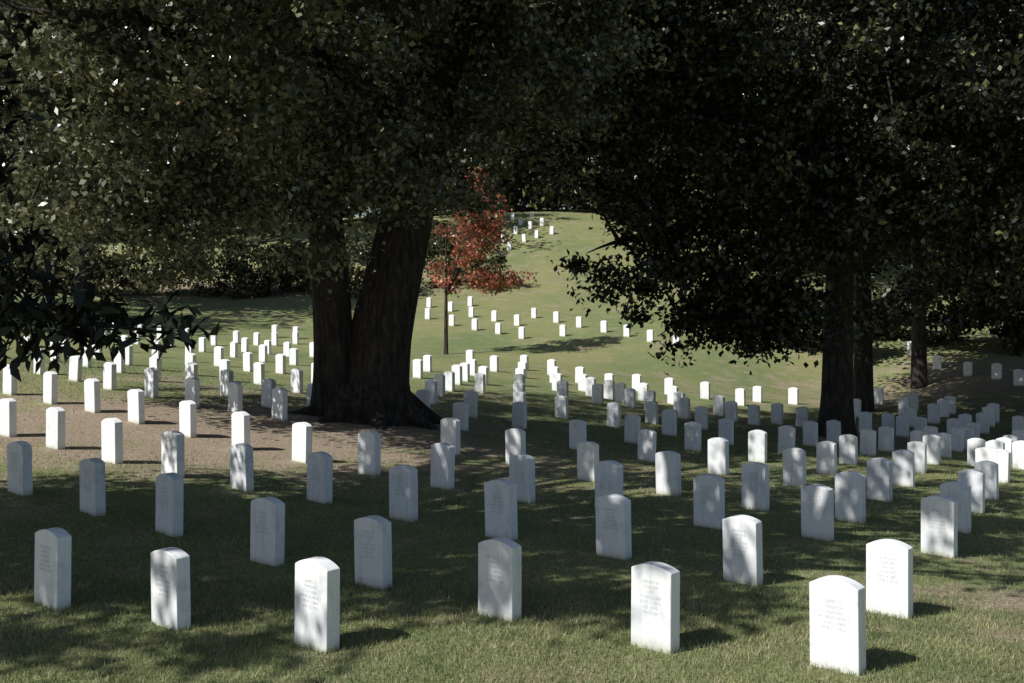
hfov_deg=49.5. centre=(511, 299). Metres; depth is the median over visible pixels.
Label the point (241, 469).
headstone
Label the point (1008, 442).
headstone
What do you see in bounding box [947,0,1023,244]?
oak tree
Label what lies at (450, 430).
headstone
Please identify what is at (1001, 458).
headstone
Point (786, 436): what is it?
headstone
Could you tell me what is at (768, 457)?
grass
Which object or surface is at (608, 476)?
headstone
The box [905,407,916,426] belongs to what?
headstone
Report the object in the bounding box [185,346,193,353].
headstone
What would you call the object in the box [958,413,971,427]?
headstone
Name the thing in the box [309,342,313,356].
headstone
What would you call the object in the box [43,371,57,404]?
headstone
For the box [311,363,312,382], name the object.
headstone
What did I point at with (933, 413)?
headstone
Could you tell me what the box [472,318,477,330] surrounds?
headstone
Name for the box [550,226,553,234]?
headstone
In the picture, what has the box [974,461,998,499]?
headstone
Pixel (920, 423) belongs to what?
headstone
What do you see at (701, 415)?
headstone
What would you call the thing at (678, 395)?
headstone
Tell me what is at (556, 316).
headstone
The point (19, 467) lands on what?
headstone
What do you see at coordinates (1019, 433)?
headstone
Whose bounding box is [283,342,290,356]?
headstone
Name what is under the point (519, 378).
headstone
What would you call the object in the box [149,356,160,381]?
headstone
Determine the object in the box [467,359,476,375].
headstone
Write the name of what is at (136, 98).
oak tree
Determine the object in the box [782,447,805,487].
headstone
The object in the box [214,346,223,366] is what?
headstone
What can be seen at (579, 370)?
headstone
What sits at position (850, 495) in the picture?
headstone
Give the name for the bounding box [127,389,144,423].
headstone
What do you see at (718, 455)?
headstone
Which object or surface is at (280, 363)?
headstone
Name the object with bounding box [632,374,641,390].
headstone
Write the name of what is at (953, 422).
headstone
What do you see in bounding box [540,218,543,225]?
headstone
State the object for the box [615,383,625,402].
headstone
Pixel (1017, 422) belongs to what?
headstone
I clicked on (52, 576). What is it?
headstone
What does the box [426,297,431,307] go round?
headstone
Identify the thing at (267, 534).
headstone
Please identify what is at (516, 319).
headstone
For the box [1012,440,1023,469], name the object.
headstone
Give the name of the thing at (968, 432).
headstone
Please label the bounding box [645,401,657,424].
headstone
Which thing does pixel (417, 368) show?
headstone
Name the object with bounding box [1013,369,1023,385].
headstone
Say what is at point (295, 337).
headstone
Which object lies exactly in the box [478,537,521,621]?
headstone
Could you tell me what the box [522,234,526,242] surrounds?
headstone
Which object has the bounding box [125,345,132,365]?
headstone
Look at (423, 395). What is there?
headstone
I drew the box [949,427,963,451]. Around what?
headstone
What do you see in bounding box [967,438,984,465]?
headstone
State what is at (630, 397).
headstone
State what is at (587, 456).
headstone
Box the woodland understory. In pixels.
[0,78,777,241]
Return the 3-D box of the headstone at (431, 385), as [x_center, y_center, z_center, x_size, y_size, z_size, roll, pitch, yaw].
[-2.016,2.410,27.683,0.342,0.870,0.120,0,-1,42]
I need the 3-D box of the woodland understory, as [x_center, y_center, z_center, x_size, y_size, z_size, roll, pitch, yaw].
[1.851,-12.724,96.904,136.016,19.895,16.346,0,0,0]
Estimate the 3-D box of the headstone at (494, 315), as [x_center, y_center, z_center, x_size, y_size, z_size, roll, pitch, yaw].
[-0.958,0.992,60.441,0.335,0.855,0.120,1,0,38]
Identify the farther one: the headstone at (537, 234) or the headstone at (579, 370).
the headstone at (537, 234)
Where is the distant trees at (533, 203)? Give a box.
[6,0,967,226]
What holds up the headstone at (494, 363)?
on the ground at (592, 349)
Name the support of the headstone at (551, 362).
on the ground at (592, 349)
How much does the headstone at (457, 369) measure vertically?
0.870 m
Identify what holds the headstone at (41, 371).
on the ground at (592, 349)
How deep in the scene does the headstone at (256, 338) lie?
49.39 m
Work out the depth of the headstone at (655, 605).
7.65 m
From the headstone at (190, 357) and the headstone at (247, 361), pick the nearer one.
the headstone at (190, 357)
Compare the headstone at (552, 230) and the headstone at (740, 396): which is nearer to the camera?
the headstone at (740, 396)
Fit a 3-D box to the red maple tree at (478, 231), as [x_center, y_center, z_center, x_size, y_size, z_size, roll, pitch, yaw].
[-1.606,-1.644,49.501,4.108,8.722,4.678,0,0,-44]
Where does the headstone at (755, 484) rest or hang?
on the ground at (592, 349)
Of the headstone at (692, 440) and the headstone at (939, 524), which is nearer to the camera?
the headstone at (939, 524)
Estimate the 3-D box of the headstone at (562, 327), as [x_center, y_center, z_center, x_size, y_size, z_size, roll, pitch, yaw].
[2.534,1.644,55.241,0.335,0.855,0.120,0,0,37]
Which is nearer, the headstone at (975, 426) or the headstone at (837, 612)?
the headstone at (837, 612)
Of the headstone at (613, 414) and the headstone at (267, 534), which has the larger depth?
the headstone at (613, 414)
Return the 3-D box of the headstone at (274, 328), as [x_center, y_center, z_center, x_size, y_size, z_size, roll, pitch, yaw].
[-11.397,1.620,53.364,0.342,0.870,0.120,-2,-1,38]
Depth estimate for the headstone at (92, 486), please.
11.72 m
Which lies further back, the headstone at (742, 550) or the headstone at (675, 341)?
the headstone at (675, 341)
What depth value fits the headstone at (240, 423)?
17.52 m
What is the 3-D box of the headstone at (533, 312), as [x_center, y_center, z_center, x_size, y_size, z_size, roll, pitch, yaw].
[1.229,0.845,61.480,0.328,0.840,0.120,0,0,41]
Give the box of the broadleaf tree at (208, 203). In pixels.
[127,0,248,248]
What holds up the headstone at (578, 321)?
on the ground at (592, 349)
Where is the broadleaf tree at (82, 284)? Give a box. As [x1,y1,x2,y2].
[0,4,218,311]
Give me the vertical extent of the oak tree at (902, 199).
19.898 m
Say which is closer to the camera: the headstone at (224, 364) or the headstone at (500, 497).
the headstone at (500, 497)
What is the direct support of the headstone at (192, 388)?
on the ground at (592, 349)
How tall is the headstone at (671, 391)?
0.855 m
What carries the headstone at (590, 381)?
on the ground at (592, 349)
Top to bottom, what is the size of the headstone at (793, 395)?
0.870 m
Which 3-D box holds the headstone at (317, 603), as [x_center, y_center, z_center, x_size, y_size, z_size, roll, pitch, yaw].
[-1.356,2.229,7.716,0.342,0.870,0.121,1,1,39]
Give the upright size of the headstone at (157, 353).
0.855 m
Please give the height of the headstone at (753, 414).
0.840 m
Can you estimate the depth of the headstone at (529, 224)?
84.43 m
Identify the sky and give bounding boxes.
[140,3,969,224]
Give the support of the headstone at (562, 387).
on the ground at (592, 349)
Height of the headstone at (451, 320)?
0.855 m
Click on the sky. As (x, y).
(357, 215)
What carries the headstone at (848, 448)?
on the ground at (592, 349)
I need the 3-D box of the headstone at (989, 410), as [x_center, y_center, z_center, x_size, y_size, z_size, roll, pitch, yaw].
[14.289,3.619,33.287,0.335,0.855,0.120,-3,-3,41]
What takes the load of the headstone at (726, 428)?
on the ground at (592, 349)
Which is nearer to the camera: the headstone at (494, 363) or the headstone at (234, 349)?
the headstone at (234, 349)
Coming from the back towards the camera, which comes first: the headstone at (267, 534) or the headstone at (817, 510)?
the headstone at (817, 510)
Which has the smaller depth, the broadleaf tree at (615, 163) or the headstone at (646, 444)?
the headstone at (646, 444)
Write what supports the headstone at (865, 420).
on the ground at (592, 349)
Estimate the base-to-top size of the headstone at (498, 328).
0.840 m
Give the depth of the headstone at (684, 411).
31.14 m
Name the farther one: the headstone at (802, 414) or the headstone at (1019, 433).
the headstone at (802, 414)
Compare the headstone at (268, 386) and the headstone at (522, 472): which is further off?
the headstone at (268, 386)
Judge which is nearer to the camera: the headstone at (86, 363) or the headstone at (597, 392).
the headstone at (86, 363)
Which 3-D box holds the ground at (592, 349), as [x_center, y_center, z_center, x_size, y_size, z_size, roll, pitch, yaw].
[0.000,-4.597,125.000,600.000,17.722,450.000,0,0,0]
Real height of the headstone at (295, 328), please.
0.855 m
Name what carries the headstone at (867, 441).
on the ground at (592, 349)
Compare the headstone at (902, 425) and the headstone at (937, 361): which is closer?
the headstone at (902, 425)
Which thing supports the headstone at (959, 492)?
on the ground at (592, 349)
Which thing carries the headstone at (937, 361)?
on the ground at (592, 349)
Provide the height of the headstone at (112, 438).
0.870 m
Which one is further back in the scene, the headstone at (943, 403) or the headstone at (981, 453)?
the headstone at (943, 403)
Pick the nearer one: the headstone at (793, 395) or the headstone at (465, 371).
the headstone at (465, 371)
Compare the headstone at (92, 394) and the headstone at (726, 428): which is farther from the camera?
the headstone at (726, 428)
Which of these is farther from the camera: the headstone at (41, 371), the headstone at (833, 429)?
the headstone at (833, 429)
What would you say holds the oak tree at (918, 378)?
on the ground at (592, 349)
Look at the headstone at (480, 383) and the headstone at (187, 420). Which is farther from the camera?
the headstone at (480, 383)
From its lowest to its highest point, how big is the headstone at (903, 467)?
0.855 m
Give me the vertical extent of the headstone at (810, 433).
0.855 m
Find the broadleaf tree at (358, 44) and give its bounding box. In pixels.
[223,18,390,213]
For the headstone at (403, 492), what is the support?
on the ground at (592, 349)
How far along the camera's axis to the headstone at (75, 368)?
25.01 m
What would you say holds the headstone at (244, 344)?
on the ground at (592, 349)
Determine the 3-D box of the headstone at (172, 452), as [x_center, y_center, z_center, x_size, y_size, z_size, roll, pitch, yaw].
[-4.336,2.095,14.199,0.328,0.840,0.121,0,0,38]
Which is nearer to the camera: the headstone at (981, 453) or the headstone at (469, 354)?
the headstone at (981, 453)
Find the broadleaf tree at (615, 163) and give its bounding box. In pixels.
[611,7,693,211]
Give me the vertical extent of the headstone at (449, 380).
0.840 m
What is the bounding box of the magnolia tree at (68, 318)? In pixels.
[0,0,220,381]
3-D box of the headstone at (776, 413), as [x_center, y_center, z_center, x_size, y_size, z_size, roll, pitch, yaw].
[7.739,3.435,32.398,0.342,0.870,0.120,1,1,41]
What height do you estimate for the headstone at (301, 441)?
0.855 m
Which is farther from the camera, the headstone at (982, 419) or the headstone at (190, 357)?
the headstone at (982, 419)
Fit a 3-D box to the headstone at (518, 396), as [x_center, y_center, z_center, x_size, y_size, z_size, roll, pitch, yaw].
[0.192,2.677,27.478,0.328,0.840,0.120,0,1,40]
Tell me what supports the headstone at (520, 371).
on the ground at (592, 349)
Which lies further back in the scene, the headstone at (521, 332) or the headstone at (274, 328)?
the headstone at (521, 332)
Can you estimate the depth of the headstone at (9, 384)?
21.45 m
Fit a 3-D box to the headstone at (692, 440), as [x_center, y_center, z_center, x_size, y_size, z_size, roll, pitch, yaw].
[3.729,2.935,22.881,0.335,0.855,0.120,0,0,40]
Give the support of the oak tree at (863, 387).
on the ground at (592, 349)
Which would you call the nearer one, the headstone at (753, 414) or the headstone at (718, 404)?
the headstone at (753, 414)
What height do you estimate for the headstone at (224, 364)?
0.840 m
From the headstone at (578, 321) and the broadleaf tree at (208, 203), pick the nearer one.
the headstone at (578, 321)
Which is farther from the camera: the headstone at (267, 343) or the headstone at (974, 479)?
the headstone at (267, 343)
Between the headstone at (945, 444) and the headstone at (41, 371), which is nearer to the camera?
the headstone at (945, 444)
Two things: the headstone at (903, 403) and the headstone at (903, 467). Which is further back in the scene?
the headstone at (903, 403)
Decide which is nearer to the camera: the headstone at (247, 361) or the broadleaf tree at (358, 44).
the headstone at (247, 361)
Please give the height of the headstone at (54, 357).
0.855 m
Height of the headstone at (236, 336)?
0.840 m
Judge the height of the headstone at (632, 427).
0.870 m
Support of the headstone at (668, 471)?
on the ground at (592, 349)
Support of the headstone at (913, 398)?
on the ground at (592, 349)
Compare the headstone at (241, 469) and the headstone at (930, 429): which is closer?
the headstone at (241, 469)
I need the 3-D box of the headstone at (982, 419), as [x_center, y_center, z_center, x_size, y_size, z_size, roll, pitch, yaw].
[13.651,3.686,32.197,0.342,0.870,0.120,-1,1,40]
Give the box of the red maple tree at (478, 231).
[425,166,538,353]
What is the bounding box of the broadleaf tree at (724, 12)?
[657,7,755,206]
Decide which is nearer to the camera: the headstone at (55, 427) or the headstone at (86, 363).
the headstone at (55, 427)
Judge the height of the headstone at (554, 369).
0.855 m
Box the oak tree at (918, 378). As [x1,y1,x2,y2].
[815,129,1023,388]
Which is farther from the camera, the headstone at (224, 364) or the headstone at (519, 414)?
the headstone at (224, 364)
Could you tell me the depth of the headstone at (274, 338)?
49.84 m
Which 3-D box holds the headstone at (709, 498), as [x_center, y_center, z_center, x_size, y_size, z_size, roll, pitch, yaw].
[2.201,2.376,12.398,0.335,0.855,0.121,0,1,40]
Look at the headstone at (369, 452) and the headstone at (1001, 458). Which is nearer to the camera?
the headstone at (369, 452)
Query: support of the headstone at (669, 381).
on the ground at (592, 349)
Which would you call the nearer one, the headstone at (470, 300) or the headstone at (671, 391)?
the headstone at (671, 391)
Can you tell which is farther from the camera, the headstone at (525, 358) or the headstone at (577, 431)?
the headstone at (525, 358)
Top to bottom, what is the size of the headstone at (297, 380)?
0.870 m
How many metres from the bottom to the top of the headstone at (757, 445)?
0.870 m
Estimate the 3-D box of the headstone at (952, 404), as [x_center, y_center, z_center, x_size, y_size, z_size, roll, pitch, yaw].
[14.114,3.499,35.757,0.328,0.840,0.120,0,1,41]
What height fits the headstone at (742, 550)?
0.840 m
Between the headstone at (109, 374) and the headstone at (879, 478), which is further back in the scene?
the headstone at (109, 374)
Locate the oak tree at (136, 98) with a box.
[0,0,711,429]
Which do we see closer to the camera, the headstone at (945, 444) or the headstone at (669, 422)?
the headstone at (945, 444)
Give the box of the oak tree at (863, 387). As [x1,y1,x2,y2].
[690,2,1023,411]
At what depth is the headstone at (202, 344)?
43.80 m
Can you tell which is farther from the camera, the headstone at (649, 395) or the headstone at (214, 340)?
the headstone at (214, 340)
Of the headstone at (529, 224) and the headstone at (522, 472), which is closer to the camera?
the headstone at (522, 472)
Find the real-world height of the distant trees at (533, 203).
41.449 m
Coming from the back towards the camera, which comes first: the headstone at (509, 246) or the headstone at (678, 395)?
the headstone at (509, 246)
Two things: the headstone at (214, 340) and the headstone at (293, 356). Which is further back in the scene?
the headstone at (214, 340)
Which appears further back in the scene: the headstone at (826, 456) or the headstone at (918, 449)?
the headstone at (918, 449)
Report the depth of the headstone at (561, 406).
27.61 m
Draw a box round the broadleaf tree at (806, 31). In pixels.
[651,0,850,282]
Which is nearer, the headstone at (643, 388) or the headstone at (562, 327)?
the headstone at (643, 388)
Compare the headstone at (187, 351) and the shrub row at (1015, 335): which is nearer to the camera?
the headstone at (187, 351)
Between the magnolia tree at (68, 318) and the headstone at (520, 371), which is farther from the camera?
the headstone at (520, 371)
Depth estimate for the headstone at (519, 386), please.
29.93 m
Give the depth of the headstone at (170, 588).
8.12 m
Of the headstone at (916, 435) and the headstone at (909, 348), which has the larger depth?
the headstone at (909, 348)
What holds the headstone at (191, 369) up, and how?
on the ground at (592, 349)
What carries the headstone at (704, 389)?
on the ground at (592, 349)
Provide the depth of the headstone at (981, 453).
20.22 m
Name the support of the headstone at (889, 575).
on the ground at (592, 349)
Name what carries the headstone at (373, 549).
on the ground at (592, 349)
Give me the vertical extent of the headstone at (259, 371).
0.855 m
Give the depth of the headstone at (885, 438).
26.58 m
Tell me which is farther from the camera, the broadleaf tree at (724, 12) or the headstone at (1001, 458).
the broadleaf tree at (724, 12)
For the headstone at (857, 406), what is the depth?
35.27 m
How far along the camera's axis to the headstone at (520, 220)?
85.76 m
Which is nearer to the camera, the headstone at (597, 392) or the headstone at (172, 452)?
the headstone at (172, 452)
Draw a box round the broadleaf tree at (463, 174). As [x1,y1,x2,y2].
[456,18,533,191]
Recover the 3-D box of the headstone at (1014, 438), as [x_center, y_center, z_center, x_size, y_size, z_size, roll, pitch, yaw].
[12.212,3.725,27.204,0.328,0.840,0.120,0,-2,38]
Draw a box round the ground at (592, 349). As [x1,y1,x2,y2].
[0,209,1023,682]
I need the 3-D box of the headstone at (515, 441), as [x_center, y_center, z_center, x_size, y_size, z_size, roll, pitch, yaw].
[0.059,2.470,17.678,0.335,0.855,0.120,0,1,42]
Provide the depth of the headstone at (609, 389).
34.70 m
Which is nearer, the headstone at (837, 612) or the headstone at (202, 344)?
the headstone at (837, 612)
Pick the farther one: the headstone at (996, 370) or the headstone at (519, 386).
the headstone at (996, 370)
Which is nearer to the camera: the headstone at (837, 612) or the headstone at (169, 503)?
the headstone at (837, 612)
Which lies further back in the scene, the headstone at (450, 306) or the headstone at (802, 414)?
the headstone at (450, 306)
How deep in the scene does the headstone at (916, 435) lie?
25.48 m
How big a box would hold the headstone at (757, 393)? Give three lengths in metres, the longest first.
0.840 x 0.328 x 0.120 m
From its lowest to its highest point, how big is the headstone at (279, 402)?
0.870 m
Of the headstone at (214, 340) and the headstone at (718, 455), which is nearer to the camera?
the headstone at (718, 455)
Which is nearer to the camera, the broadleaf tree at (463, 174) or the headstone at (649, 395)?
the headstone at (649, 395)
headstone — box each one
[0,398,16,436]
[3,364,16,395]
[7,441,32,495]
[34,349,44,374]
[34,527,71,610]
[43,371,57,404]
[46,407,64,449]
[50,341,60,361]
[69,355,82,381]
[79,458,105,516]
[82,347,91,367]
[84,378,100,412]
[93,344,102,358]
[101,418,122,463]
[103,362,116,389]
[114,352,124,372]
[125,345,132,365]
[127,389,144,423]
[134,331,140,344]
[144,367,157,397]
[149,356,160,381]
[150,547,190,630]
[152,349,161,370]
[155,472,183,536]
[161,431,184,477]
[179,400,196,437]
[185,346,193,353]
[185,353,195,363]
[185,362,197,378]
[185,377,199,407]
[199,337,205,351]
[211,334,217,345]
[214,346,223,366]
[219,359,230,374]
[220,369,233,395]
[228,382,242,411]
[229,443,253,491]
[230,342,237,357]
[231,411,249,444]
[233,331,239,343]
[241,337,248,351]
[243,352,252,371]
[250,496,284,565]
[253,332,259,345]
[253,362,264,384]
[259,344,267,361]
[261,379,275,407]
[264,340,270,353]
[271,332,277,345]
[272,325,277,332]
[272,387,287,420]
[275,354,285,373]
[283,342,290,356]
[289,348,297,364]
[291,368,302,393]
[292,331,298,344]
[292,422,311,462]
[293,326,298,331]
[294,556,339,653]
[307,383,311,405]
[307,451,332,503]
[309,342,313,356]
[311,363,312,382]
[354,515,391,589]
[358,430,380,475]
[389,465,417,521]
[413,359,422,378]
[416,389,429,407]
[423,355,431,371]
[425,308,430,319]
[425,379,437,404]
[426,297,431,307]
[430,442,454,489]
[434,374,444,395]
[441,417,460,454]
[444,371,454,391]
[448,302,453,311]
[449,315,454,325]
[452,364,462,384]
[453,402,468,430]
[460,362,469,381]
[464,390,477,417]
[466,350,473,361]
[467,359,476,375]
[468,296,472,306]
[469,307,473,317]
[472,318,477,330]
[474,373,485,393]
[478,366,488,384]
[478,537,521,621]
[484,479,517,539]
[490,355,498,371]
[491,310,497,321]
[495,323,501,334]
[505,428,525,463]
[507,242,511,249]
[509,454,534,502]
[512,401,526,428]
[513,382,524,391]
[513,391,525,402]
[514,226,517,234]
[514,314,519,325]
[514,374,524,383]
[515,368,525,386]
[518,217,522,225]
[518,361,526,378]
[519,327,524,338]
[520,355,528,370]
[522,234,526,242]
[528,221,531,228]
[531,308,536,317]
[535,230,538,238]
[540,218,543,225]
[547,359,555,374]
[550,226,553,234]
[550,366,558,382]
[552,373,562,390]
[553,311,559,322]
[555,395,567,418]
[557,380,568,401]
[559,324,565,335]
[569,419,586,449]
[575,366,584,382]
[576,316,581,327]
[577,441,598,481]
[578,374,587,391]
[586,377,595,396]
[592,383,603,404]
[595,460,622,508]
[595,494,631,559]
[601,320,607,332]
[604,380,614,399]
[605,373,613,380]
[607,402,620,427]
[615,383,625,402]
[623,325,629,336]
[624,388,635,407]
[624,414,640,443]
[631,561,679,654]
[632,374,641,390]
[637,429,656,461]
[638,383,648,400]
[644,390,655,409]
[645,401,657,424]
[647,330,653,341]
[655,451,680,495]
[662,409,676,435]
[664,377,673,394]
[667,386,677,404]
[673,335,679,346]
[674,391,684,410]
[678,397,690,418]
[684,421,700,451]
[693,474,724,529]
[695,406,707,429]
[700,381,709,399]
[708,437,728,475]
[713,395,724,415]
[718,418,733,444]
[722,515,762,586]
[725,401,737,422]
[735,388,745,405]
[741,462,769,511]
[748,405,759,425]
[748,430,766,462]
[753,386,762,402]
[771,403,782,423]
[778,425,794,453]
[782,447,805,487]
[788,387,798,404]
[796,406,808,426]
[801,484,833,540]
[803,421,817,446]
[809,575,865,675]
[816,441,836,474]
[826,420,840,443]
[835,471,865,523]
[839,434,857,464]
[854,399,860,417]
[859,412,871,432]
[860,429,875,455]
[866,539,912,619]
[867,458,892,501]
[874,387,883,403]
[878,426,893,451]
[882,413,894,433]
[892,449,914,486]
[896,415,908,436]
[898,397,909,414]
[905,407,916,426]
[907,341,910,354]
[907,392,918,410]
[907,441,926,473]
[910,430,925,441]
[914,417,926,430]
[921,495,957,557]
[923,426,937,434]
[923,434,940,464]
[928,403,939,423]
[933,355,941,368]
[935,432,951,458]
[937,398,949,416]
[940,481,970,533]
[944,395,955,413]
[947,418,959,432]
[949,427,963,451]
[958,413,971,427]
[958,469,984,512]
[961,426,973,449]
[963,362,972,376]
[966,422,979,437]
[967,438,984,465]
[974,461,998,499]
[975,447,993,462]
[976,412,989,433]
[982,406,994,426]
[985,440,1004,449]
[987,403,998,422]
[989,449,1010,482]
[991,363,1001,379]
[996,437,1012,464]
[1003,435,1017,441]
[1012,416,1023,430]
[1012,429,1023,440]
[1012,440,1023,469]
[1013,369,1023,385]
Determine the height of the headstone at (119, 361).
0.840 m
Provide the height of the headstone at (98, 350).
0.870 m
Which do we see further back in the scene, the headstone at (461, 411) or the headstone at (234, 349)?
the headstone at (234, 349)
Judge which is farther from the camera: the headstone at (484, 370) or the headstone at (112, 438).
the headstone at (484, 370)
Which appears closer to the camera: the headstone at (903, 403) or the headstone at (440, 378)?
the headstone at (440, 378)
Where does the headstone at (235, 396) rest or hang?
on the ground at (592, 349)
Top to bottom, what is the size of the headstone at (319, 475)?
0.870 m
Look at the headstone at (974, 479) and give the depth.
15.44 m
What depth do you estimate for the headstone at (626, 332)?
54.01 m
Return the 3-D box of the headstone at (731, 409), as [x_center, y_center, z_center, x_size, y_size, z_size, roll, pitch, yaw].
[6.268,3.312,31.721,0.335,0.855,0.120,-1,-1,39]
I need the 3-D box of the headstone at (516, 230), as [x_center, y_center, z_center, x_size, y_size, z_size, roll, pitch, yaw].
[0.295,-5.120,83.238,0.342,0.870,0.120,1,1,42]
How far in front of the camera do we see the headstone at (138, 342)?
46.82 m
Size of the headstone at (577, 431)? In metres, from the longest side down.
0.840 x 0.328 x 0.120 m
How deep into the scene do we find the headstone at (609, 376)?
38.24 m
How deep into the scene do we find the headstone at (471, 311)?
61.68 m
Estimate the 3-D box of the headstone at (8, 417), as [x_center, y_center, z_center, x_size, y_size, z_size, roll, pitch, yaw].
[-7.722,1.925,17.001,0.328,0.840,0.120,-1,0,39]
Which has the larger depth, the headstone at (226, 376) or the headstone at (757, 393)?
the headstone at (757, 393)
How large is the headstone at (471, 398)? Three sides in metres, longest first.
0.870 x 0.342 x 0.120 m
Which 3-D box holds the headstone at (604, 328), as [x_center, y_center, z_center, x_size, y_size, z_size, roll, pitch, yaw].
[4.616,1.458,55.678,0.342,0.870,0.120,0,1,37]
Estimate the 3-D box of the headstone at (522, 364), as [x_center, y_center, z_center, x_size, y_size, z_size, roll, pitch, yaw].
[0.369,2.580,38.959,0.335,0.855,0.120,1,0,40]
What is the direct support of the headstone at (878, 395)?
on the ground at (592, 349)
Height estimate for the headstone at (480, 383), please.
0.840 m
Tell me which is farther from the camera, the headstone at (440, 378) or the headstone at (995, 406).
the headstone at (995, 406)
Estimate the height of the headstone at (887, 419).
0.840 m
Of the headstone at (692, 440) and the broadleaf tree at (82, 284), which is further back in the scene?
the broadleaf tree at (82, 284)
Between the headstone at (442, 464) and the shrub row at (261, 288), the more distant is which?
the shrub row at (261, 288)
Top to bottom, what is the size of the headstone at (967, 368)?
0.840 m
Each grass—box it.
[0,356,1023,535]
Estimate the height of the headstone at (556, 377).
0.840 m
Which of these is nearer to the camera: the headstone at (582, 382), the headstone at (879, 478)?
the headstone at (879, 478)
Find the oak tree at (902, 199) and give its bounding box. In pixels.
[492,0,1023,439]
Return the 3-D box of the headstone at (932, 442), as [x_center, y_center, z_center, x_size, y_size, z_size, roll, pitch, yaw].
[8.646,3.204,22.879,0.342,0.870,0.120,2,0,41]
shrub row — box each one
[0,223,509,299]
[795,255,1023,356]
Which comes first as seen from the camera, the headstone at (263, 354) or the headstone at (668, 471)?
the headstone at (668, 471)
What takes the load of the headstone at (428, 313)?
on the ground at (592, 349)
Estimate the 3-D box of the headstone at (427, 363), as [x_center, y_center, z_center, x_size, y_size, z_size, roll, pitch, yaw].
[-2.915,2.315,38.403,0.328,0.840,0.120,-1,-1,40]
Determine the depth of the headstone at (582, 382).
36.38 m
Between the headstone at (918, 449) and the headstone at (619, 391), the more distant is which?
the headstone at (619, 391)
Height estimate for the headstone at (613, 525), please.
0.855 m
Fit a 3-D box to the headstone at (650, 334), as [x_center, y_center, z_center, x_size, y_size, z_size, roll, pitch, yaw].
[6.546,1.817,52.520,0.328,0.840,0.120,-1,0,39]
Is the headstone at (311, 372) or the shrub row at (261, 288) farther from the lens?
the shrub row at (261, 288)
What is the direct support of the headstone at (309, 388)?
on the ground at (592, 349)
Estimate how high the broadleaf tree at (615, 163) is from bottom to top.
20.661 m
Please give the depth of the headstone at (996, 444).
22.19 m
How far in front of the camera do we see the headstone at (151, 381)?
22.67 m
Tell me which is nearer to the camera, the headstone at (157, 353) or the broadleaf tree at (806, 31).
the headstone at (157, 353)

